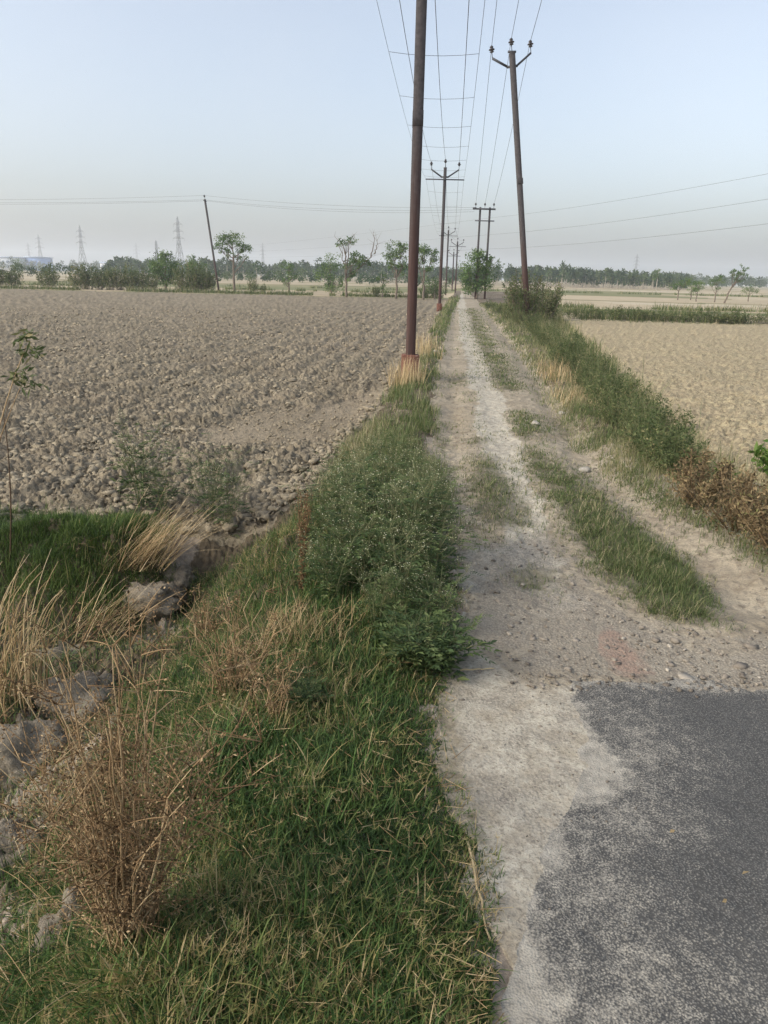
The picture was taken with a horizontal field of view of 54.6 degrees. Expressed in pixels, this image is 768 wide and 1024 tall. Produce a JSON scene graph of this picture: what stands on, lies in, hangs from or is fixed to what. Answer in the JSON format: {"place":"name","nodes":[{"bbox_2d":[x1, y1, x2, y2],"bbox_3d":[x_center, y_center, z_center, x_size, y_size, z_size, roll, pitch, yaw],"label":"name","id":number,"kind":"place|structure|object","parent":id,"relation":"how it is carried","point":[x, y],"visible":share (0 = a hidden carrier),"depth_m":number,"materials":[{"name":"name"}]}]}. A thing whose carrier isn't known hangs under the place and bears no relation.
{"place":"outdoors","nodes":[
{"label":"outdoors","id":0,"kind":"place"},
{"bbox_2d":[0,289,448,547],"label":"ploughed field","id":1,"kind":"structure","parent":0,"point":[48,302],"depth_m":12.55,"materials":[{"name":"soil"}]},
{"bbox_2d":[106,409,180,511],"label":"flowering weed","id":2,"kind":"object","parent":1,"relation":"on","point":[139,469],"visible":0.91,"depth_m":5.77,"materials":[{"name":"green plant"}]},
{"bbox_2d":[135,446,193,517],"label":"flowering weed","id":3,"kind":"object","parent":1,"relation":"on","point":[165,487],"visible":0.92,"depth_m":5.73,"materials":[{"name":"green plant"}]},
{"bbox_2d":[165,433,252,521],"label":"flowering weed","id":4,"kind":"object","parent":1,"relation":"on","point":[212,471],"visible":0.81,"depth_m":5.72,"materials":[{"name":"green plant"}]},
{"bbox_2d":[184,446,272,538],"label":"flowering weed","id":5,"kind":"object","parent":1,"relation":"on","point":[229,515],"visible":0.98,"depth_m":5.58,"materials":[{"name":"green plant"}]},
{"bbox_2d":[380,239,408,298],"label":"tree","id":6,"kind":"object","parent":1,"relation":"on","point":[401,250],"visible":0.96,"depth_m":62.71,"materials":[{"name":"green plant"}]},
{"bbox_2d":[418,243,439,299],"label":"tree","id":7,"kind":"object","parent":1,"relation":"on","point":[423,251],"visible":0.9,"depth_m":62.26,"materials":[{"name":"green plant"}]},
{"bbox_2d":[270,295,463,532],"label":"verge grass","id":8,"kind":"structure","parent":0,"point":[398,391],"depth_m":8.17,"materials":[{"name":"plant"}]},
{"bbox_2d":[0,291,767,1023],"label":"verge","id":9,"kind":"structure","parent":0,"point":[204,557],"depth_m":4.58,"materials":[{"name":"plant"}]},
{"bbox_2d":[0,818,43,878],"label":"mud lump","id":10,"kind":"object","parent":9,"relation":"on","point":[4,841],"visible":0.39,"depth_m":2.81,"materials":[{"name":"soil"}]},
{"bbox_2d":[0,329,49,440],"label":"sapling","id":11,"kind":"object","parent":9,"relation":"on","point":[24,353],"visible":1,"depth_m":4.69,"materials":[{"name":"green plant"}]},
{"bbox_2d":[0,718,71,795],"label":"mud lump","id":12,"kind":"object","parent":9,"relation":"on","point":[10,762],"visible":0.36,"depth_m":3.28,"materials":[{"name":"soil"}]},
{"bbox_2d":[0,548,103,723],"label":"straw stalks","id":13,"kind":"object","parent":9,"relation":"on","point":[15,664],"visible":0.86,"depth_m":3.63,"materials":[{"name":"plant"}]},
{"bbox_2d":[30,886,86,957],"bbox_3d":[-0.958,1.271,2.284,0.183,0.212,0.248,1,18,0],"label":"mud lump","id":14,"kind":"object","parent":9,"relation":"on","point":[42,922],"visible":0.27,"depth_m":2.21,"materials":[{"name":"soil"}]},
{"bbox_2d":[36,639,91,662],"bbox_3d":[-1.928,0.850,4.433,0.298,0.150,0.351,17,23,40],"label":"mud lump","id":15,"kind":"object","parent":9,"relation":"on","point":[61,648],"visible":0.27,"depth_m":4.39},
{"bbox_2d":[31,673,117,728],"bbox_3d":[-1.549,0.966,3.802,0.422,0.237,0.407,10,20,26],"label":"mud lump","id":16,"kind":"object","parent":9,"relation":"on","point":[81,679],"visible":0.4,"depth_m":3.70,"materials":[{"name":"soil"}]},
{"bbox_2d":[30,709,129,879],"bbox_3d":[-0.940,0.941,2.362,0.350,0.662,0.276,-6,19,-21],"label":"dead weed","id":17,"kind":"object","parent":9,"relation":"on","point":[73,829],"visible":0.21,"depth_m":2.34,"materials":[{"name":"plant"}]},
{"bbox_2d":[0,498,182,650],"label":"bund grass","id":18,"kind":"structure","parent":9,"relation":"on","point":[80,523],"depth_m":4.98,"materials":[{"name":"plant"}]},
{"bbox_2d":[40,571,161,644],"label":"straw tuft","id":19,"kind":"object","parent":9,"relation":"on","point":[118,602],"visible":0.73,"depth_m":4.60,"materials":[{"name":"plant"}]},
{"bbox_2d":[0,582,295,959],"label":"dead weed","id":20,"kind":"object","parent":9,"relation":"on","point":[124,906],"visible":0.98,"depth_m":1.76,"materials":[{"name":"plant"}]},
{"bbox_2d":[118,579,186,619],"bbox_3d":[-1.580,0.584,4.960,0.539,0.267,0.360,1,18,0],"label":"mud lump","id":21,"kind":"object","parent":9,"relation":"on","point":[167,591],"visible":0.73,"depth_m":4.85,"materials":[{"name":"soil"}]},
{"bbox_2d":[105,491,232,571],"bbox_3d":[-1.422,0.093,4.987,0.979,0.560,0.887,-9,20,-29],"label":"straw tuft","id":22,"kind":"object","parent":9,"relation":"on","point":[148,548],"visible":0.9,"depth_m":5.06,"materials":[{"name":"plant"}]},
{"bbox_2d":[163,564,196,591],"bbox_3d":[-1.443,0.465,5.191,0.278,0.190,0.208,8,19,20],"label":"mud lump","id":23,"kind":"object","parent":9,"relation":"on","point":[183,575],"visible":0.66,"depth_m":5.12,"materials":[{"name":"soil"}]},
{"bbox_2d":[172,582,224,636],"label":"dead weed","id":24,"kind":"object","parent":9,"relation":"on","point":[206,621],"visible":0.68,"depth_m":4.24,"materials":[{"name":"plant"}]},
{"bbox_2d":[181,904,255,973],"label":"dry grass tuft","id":25,"kind":"object","parent":9,"relation":"on","point":[236,936],"visible":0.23,"depth_m":1.85,"materials":[{"name":"plant"}]},
{"bbox_2d":[174,576,314,707],"bbox_3d":[-0.542,0.528,2.992,0.528,0.550,0.521,1,18,0],"label":"dead weed","id":26,"kind":"object","parent":9,"relation":"on","point":[231,671],"visible":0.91,"depth_m":2.96,"materials":[{"name":"plant"}]},
{"bbox_2d":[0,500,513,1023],"bbox_3d":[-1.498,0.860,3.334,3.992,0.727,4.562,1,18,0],"label":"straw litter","id":27,"kind":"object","parent":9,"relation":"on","point":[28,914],"visible":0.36,"depth_m":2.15,"materials":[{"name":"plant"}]},
{"bbox_2d":[231,638,319,726],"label":"dead weed","id":28,"kind":"object","parent":9,"relation":"on","point":[281,692],"visible":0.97,"depth_m":2.79,"materials":[{"name":"plant"}]},
{"bbox_2d":[263,656,334,718],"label":"leafy weed","id":29,"kind":"object","parent":9,"relation":"on","point":[303,691],"visible":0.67,"depth_m":2.92,"materials":[{"name":"green plant"}]},
{"bbox_2d":[294,486,313,592],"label":"dry stalk","id":30,"kind":"object","parent":9,"relation":"on","point":[307,530],"visible":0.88,"depth_m":3.94,"materials":[{"name":"plant"}]},
{"bbox_2d":[237,589,383,652],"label":"dry grass tuft","id":31,"kind":"object","parent":9,"relation":"on","point":[291,628],"visible":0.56,"depth_m":3.52,"materials":[{"name":"plant"}]},
{"bbox_2d":[278,462,346,534],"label":"flowering weed","id":32,"kind":"object","parent":9,"relation":"on","point":[318,505],"visible":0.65,"depth_m":4.64,"materials":[{"name":"green plant"}]},
{"bbox_2d":[275,516,376,604],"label":"flowering weed","id":33,"kind":"object","parent":9,"relation":"on","point":[330,574],"visible":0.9,"depth_m":3.86,"materials":[{"name":"green plant"}]},
{"bbox_2d":[307,444,375,528],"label":"flowering weed","id":34,"kind":"object","parent":9,"relation":"on","point":[340,476],"visible":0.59,"depth_m":4.69,"materials":[{"name":"green plant"}]},
{"bbox_2d":[305,469,380,571],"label":"flowering weed","id":35,"kind":"object","parent":9,"relation":"on","point":[346,507],"visible":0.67,"depth_m":4.21,"materials":[{"name":"green plant"}]},
{"bbox_2d":[317,453,374,508],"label":"flowering weed","id":36,"kind":"object","parent":9,"relation":"on","point":[330,476],"visible":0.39,"depth_m":5.12,"materials":[{"name":"green plant"}]},
{"bbox_2d":[313,435,389,494],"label":"flowering weed","id":37,"kind":"object","parent":9,"relation":"on","point":[344,460],"visible":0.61,"depth_m":5.56,"materials":[{"name":"green plant"}]},
{"bbox_2d":[304,499,415,602],"bbox_3d":[-0.160,0.198,4.016,0.525,0.640,0.570,-13,22,-38],"label":"flowering weed","id":38,"kind":"object","parent":9,"relation":"on","point":[364,560],"visible":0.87,"depth_m":3.98,"materials":[{"name":"green plant"}]},
{"bbox_2d":[348,547,409,631],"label":"flowering weed","id":39,"kind":"object","parent":9,"relation":"on","point":[377,600],"visible":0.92,"depth_m":3.54,"materials":[{"name":"green plant"}]},
{"bbox_2d":[328,447,432,552],"bbox_3d":[0.007,-0.025,4.505,0.626,0.702,0.576,7,19,18],"label":"flowering weed","id":40,"kind":"object","parent":9,"relation":"on","point":[365,488],"visible":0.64,"depth_m":4.47,"materials":[{"name":"green plant"}]},
{"bbox_2d":[347,433,424,505],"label":"flowering weed","id":41,"kind":"object","parent":9,"relation":"on","point":[385,471],"visible":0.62,"depth_m":5.21,"materials":[{"name":"green plant"}]},
{"bbox_2d":[355,510,437,619],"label":"flowering weed","id":42,"kind":"object","parent":9,"relation":"on","point":[415,563],"visible":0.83,"depth_m":3.68,"materials":[{"name":"green plant"}]},
{"bbox_2d":[355,461,457,584],"bbox_3d":[0.106,0.079,4.159,0.588,0.718,0.490,-10,21,-31],"label":"flowering weed","id":43,"kind":"object","parent":9,"relation":"on","point":[412,501],"visible":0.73,"depth_m":4.12,"materials":[{"name":"green plant"}]},
{"bbox_2d":[383,355,434,387],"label":"dry grass tuft","id":44,"kind":"object","parent":9,"relation":"on","point":[406,373],"visible":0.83,"depth_m":11.66,"materials":[{"name":"plant"}]},
{"bbox_2d":[383,424,434,473],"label":"flowering weed","id":45,"kind":"object","parent":9,"relation":"on","point":[400,449],"visible":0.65,"depth_m":6.11,"materials":[{"name":"green plant"}]},
{"bbox_2d":[365,588,455,663],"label":"leafy weed","id":46,"kind":"object","parent":9,"relation":"on","point":[391,622],"visible":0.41,"depth_m":3.40,"materials":[{"name":"green plant"}]},
{"bbox_2d":[365,449,459,560],"bbox_3d":[0.184,-0.005,4.384,0.584,0.754,0.477,-8,20,-28],"label":"flowering weed","id":47,"kind":"object","parent":9,"relation":"on","point":[416,489],"visible":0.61,"depth_m":4.36,"materials":[{"name":"green plant"}]},
{"bbox_2d":[401,0,426,378],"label":"power pole","id":48,"kind":"object","parent":9,"relation":"on","point":[418,91],"visible":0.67,"depth_m":11.52,"materials":[{"name":"metal"}]},
{"bbox_2d":[385,445,450,522],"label":"flowering weed","id":49,"kind":"object","parent":9,"relation":"on","point":[411,468],"visible":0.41,"depth_m":4.99,"materials":[{"name":"green plant"}]},
{"bbox_2d":[415,330,451,358],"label":"dry grass tuft","id":50,"kind":"object","parent":9,"relation":"on","point":[422,345],"visible":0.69,"depth_m":16.68,"materials":[{"name":"plant"}]},
{"bbox_2d":[369,609,500,691],"bbox_3d":[0.222,0.593,3.267,0.570,0.368,0.507,1,18,0],"label":"leafy weed","id":51,"kind":"object","parent":9,"relation":"on","point":[433,652],"visible":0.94,"depth_m":3.20,"materials":[{"name":"green plant"}]},
{"bbox_2d":[388,550,482,631],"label":"flowering weed","id":52,"kind":"object","parent":9,"relation":"on","point":[449,601],"visible":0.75,"depth_m":3.58,"materials":[{"name":"green plant"}]},
{"bbox_2d":[390,489,487,592],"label":"flowering weed","id":53,"kind":"object","parent":9,"relation":"on","point":[434,563],"visible":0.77,"depth_m":4.01,"materials":[{"name":"green plant"}]},
{"bbox_2d":[419,447,462,508],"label":"flowering weed","id":54,"kind":"object","parent":9,"relation":"on","point":[446,481],"visible":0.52,"depth_m":5.46,"materials":[{"name":"green plant"}]},
{"bbox_2d":[400,461,483,554],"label":"flowering weed","id":55,"kind":"object","parent":9,"relation":"on","point":[451,507],"visible":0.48,"depth_m":4.58,"materials":[{"name":"green plant"}]},
{"bbox_2d":[426,159,463,311],"bbox_3d":[3.093,-14.442,39.549,2.000,7.882,0.325,1,18,0],"label":"power pole","id":56,"kind":"object","parent":9,"relation":"on","point":[439,305],"visible":0.91,"depth_m":39.20,"materials":[{"name":"metal"}]},
{"bbox_2d":[377,2,484,234],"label":"guard cradle","id":57,"kind":"object","parent":56,"relation":"attached to","point":[426,98],"visible":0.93,"depth_m":19.55,"materials":[{"name":"metal"}]},
{"bbox_2d":[466,841,491,940],"bbox_3d":[0.266,1.059,2.097,0.016,0.017,0.353,0,18,-3],"label":"straw stick","id":58,"kind":"object","parent":9,"relation":"on","point":[476,877],"visible":0.88,"depth_m":2.13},
{"bbox_2d":[473,203,495,298],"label":"twin pole frame","id":59,"kind":"object","parent":9,"relation":"on","point":[480,209],"visible":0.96,"depth_m":61.73,"materials":[{"name":"concrete"}]},
{"bbox_2d":[489,38,532,321],"bbox_3d":[4.975,-12.512,29.129,2.359,10.518,0.348,1,18,0],"label":"power pole","id":60,"kind":"object","parent":9,"relation":"on","point":[515,111],"visible":0.98,"depth_m":28.64,"materials":[{"name":"concrete"}]},
{"bbox_2d":[500,266,547,321],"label":"tall shrub","id":61,"kind":"object","parent":9,"relation":"on","point":[516,296],"visible":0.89,"depth_m":30.26,"materials":[{"name":"green plant"}]},
{"bbox_2d":[529,279,565,320],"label":"tall shrub","id":62,"kind":"object","parent":9,"relation":"on","point":[549,307],"visible":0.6,"depth_m":33.23,"materials":[{"name":"green plant"}]},
{"bbox_2d":[531,353,579,385],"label":"dry grass tuft","id":63,"kind":"object","parent":9,"relation":"on","point":[551,370],"visible":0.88,"depth_m":12.58,"materials":[{"name":"plant"}]},
{"bbox_2d":[545,337,589,369],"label":"ditch weed","id":64,"kind":"object","parent":9,"relation":"on","point":[555,353],"visible":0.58,"depth_m":14.37,"materials":[{"name":"green plant"}]},
{"bbox_2d":[559,345,598,371],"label":"ditch weed","id":65,"kind":"object","parent":9,"relation":"on","point":[570,363],"visible":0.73,"depth_m":13.81,"materials":[{"name":"green plant"}]},
{"bbox_2d":[571,354,600,388],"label":"ditch weed","id":66,"kind":"object","parent":9,"relation":"on","point":[581,374],"visible":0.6,"depth_m":11.90,"materials":[{"name":"green plant"}]},
{"bbox_2d":[579,360,612,396],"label":"ditch weed","id":67,"kind":"object","parent":9,"relation":"on","point":[591,375],"visible":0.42,"depth_m":10.98,"materials":[{"name":"green plant"}]},
{"bbox_2d":[582,367,635,408],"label":"ditch weed","id":68,"kind":"object","parent":9,"relation":"on","point":[590,388],"visible":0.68,"depth_m":9.81,"materials":[{"name":"green plant"}]},
{"bbox_2d":[591,385,641,425],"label":"ditch weed","id":69,"kind":"object","parent":9,"relation":"on","point":[605,402],"visible":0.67,"depth_m":8.95,"materials":[{"name":"green plant"}]},
{"bbox_2d":[479,302,767,575],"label":"ditch grass","id":70,"kind":"structure","parent":9,"relation":"on","point":[611,433],"depth_m":8.55,"materials":[{"name":"plant"}]},
{"bbox_2d":[605,392,659,433],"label":"ditch weed","id":71,"kind":"object","parent":9,"relation":"on","point":[624,415],"visible":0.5,"depth_m":8.55,"materials":[{"name":"green plant"}]},
{"bbox_2d":[618,399,664,442],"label":"ditch weed","id":72,"kind":"object","parent":9,"relation":"on","point":[635,420],"visible":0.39,"depth_m":7.96,"materials":[{"name":"green plant"}]},
{"bbox_2d":[626,378,662,414],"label":"ditch weed","id":73,"kind":"object","parent":9,"relation":"on","point":[641,400],"visible":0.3,"depth_m":10.46,"materials":[{"name":"green plant"}]},
{"bbox_2d":[619,404,697,454],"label":"ditch weed","id":74,"kind":"object","parent":9,"relation":"on","point":[653,422],"visible":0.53,"depth_m":7.17,"materials":[{"name":"green plant"}]},
{"bbox_2d":[633,424,698,464],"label":"ditch weed","id":75,"kind":"object","parent":9,"relation":"on","point":[649,446],"visible":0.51,"depth_m":6.68,"materials":[{"name":"green plant"}]},
{"bbox_2d":[642,395,695,437],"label":"ditch weed","id":76,"kind":"object","parent":9,"relation":"on","point":[680,417],"visible":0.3,"depth_m":9.19,"materials":[{"name":"green plant"}]},
{"bbox_2d":[650,429,704,471],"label":"ditch weed","id":77,"kind":"object","parent":9,"relation":"on","point":[677,449],"visible":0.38,"depth_m":6.53,"materials":[{"name":"green plant"}]},
{"bbox_2d":[643,428,713,478],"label":"ditch weed","id":78,"kind":"object","parent":9,"relation":"on","point":[664,459],"visible":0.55,"depth_m":6.41,"materials":[{"name":"green plant"}]},
{"bbox_2d":[664,445,737,512],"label":"dry bush","id":79,"kind":"object","parent":9,"relation":"on","point":[686,474],"visible":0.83,"depth_m":5.58,"materials":[{"name":"plant"}]},
{"bbox_2d":[682,462,767,533],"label":"dry bush","id":80,"kind":"object","parent":9,"relation":"on","point":[746,480],"visible":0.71,"depth_m":5.11,"materials":[{"name":"plant"}]},
{"bbox_2d":[728,486,767,557],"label":"dry bush","id":81,"kind":"object","parent":9,"relation":"on","point":[747,515],"visible":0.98,"depth_m":4.77,"materials":[{"name":"plant"}]},
{"bbox_2d":[0,270,767,324],"bbox_3d":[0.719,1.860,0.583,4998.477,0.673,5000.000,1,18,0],"label":"fields","id":82,"kind":"structure","parent":0,"point":[610,296],"depth_m":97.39,"materials":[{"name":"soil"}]},
{"bbox_2d":[33,265,59,286],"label":"field shrub","id":83,"kind":"object","parent":82,"relation":"on","point":[52,277],"visible":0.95,"depth_m":72.74,"materials":[{"name":"green plant"}]},
{"bbox_2d":[64,262,91,288],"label":"field shrub","id":84,"kind":"object","parent":82,"relation":"on","point":[75,277],"visible":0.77,"depth_m":72.02,"materials":[{"name":"green plant"}]},
{"bbox_2d":[98,264,119,289],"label":"field shrub","id":85,"kind":"object","parent":82,"relation":"on","point":[106,279],"visible":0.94,"depth_m":71.83,"materials":[{"name":"green plant"}]},
{"bbox_2d":[147,247,184,288],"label":"field tree","id":86,"kind":"object","parent":82,"relation":"on","point":[160,271],"visible":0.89,"depth_m":75.08,"materials":[{"name":"green plant"}]},
{"bbox_2d":[170,265,190,290],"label":"field shrub","id":87,"kind":"object","parent":82,"relation":"on","point":[179,276],"visible":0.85,"depth_m":71.42,"materials":[{"name":"green plant"}]},
{"bbox_2d":[189,261,212,289],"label":"field shrub","id":88,"kind":"object","parent":82,"relation":"on","point":[201,280],"visible":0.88,"depth_m":70.69,"materials":[{"name":"green plant"}]},
{"bbox_2d":[213,230,253,290],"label":"tree","id":89,"kind":"object","parent":82,"relation":"on","point":[227,243],"visible":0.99,"depth_m":74.35,"materials":[{"name":"green plant"}]},
{"bbox_2d":[0,260,482,286],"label":"distant scrub","id":90,"kind":"object","parent":82,"relation":"on","point":[269,275],"visible":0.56,"depth_m":142.01,"materials":[{"name":"green plant"}]},
{"bbox_2d":[104,255,503,281],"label":"wood","id":91,"kind":"object","parent":82,"relation":"on","point":[376,269],"visible":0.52,"depth_m":231.83,"materials":[{"name":"green plant"}]},
{"bbox_2d":[115,265,497,284],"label":"wood trunks","id":92,"kind":"object","parent":82,"relation":"on","point":[496,282],"visible":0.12,"depth_m":241.89,"materials":[{"name":"brown plant"}]},
{"bbox_2d":[310,251,344,294],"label":"field tree","id":93,"kind":"object","parent":82,"relation":"on","point":[331,285],"visible":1,"depth_m":70.92,"materials":[{"name":"green plant"}]},
{"bbox_2d":[335,231,384,296],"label":"tree","id":94,"kind":"object","parent":82,"relation":"on","point":[352,259],"visible":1,"depth_m":64.13,"materials":[{"name":"green plant"}]},
{"bbox_2d":[0,255,767,285],"bbox_3d":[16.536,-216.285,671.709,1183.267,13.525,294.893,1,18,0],"label":"distant treeline","id":95,"kind":"object","parent":82,"relation":"on","point":[90,264],"visible":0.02,"depth_m":636.62,"materials":[{"name":"plant"}]},
{"bbox_2d":[505,274,687,289],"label":"wood trunks","id":96,"kind":"object","parent":82,"relation":"on","point":[609,285],"visible":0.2,"depth_m":207.12,"materials":[{"name":"brown plant"}]},
{"bbox_2d":[503,260,691,288],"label":"plantation","id":97,"kind":"object","parent":82,"relation":"on","point":[610,276],"visible":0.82,"depth_m":200.81,"materials":[{"name":"green plant"}]},
{"bbox_2d":[689,274,767,287],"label":"distant grove","id":98,"kind":"object","parent":82,"relation":"on","point":[758,283],"visible":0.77,"depth_m":340.23,"materials":[{"name":"plant"}]},
{"bbox_2d":[0,0,767,285],"label":"sky","id":99,"kind":"structure","parent":0,"point":[118,102],"materials":[{"name":"blue"}]},
{"bbox_2d":[430,291,767,967],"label":"dirt track","id":100,"kind":"structure","parent":0,"point":[516,753],"depth_m":3.81,"materials":[{"name":"soil"}]},
{"bbox_2d":[457,248,504,298],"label":"tree","id":101,"kind":"object","parent":100,"relation":"on","point":[484,270],"visible":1,"depth_m":62.55,"materials":[{"name":"green plant"}]},
{"bbox_2d":[433,308,747,631],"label":"track grass","id":102,"kind":"structure","parent":100,"relation":"on","point":[676,588],"depth_m":5.23,"materials":[{"name":"plant"}]},
{"bbox_2d":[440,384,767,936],"bbox_3d":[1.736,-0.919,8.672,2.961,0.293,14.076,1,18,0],"label":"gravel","id":103,"kind":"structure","parent":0,"point":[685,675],"depth_m":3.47,"materials":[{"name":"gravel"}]},
{"bbox_2d":[501,676,767,1023],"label":"asphalt road","id":104,"kind":"structure","parent":0,"point":[685,945],"depth_m":2.16,"materials":[{"name":"asphalt"}]},
{"bbox_2d":[566,320,767,484],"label":"bare field","id":105,"kind":"structure","parent":0,"point":[720,371],"depth_m":15.17,"materials":[{"name":"soil"}]},
{"bbox_2d":[747,439,767,474],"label":"leafy plant","id":106,"kind":"object","parent":105,"relation":"on","point":[763,453],"visible":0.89,"depth_m":6.85,"materials":[{"name":"green plant"}]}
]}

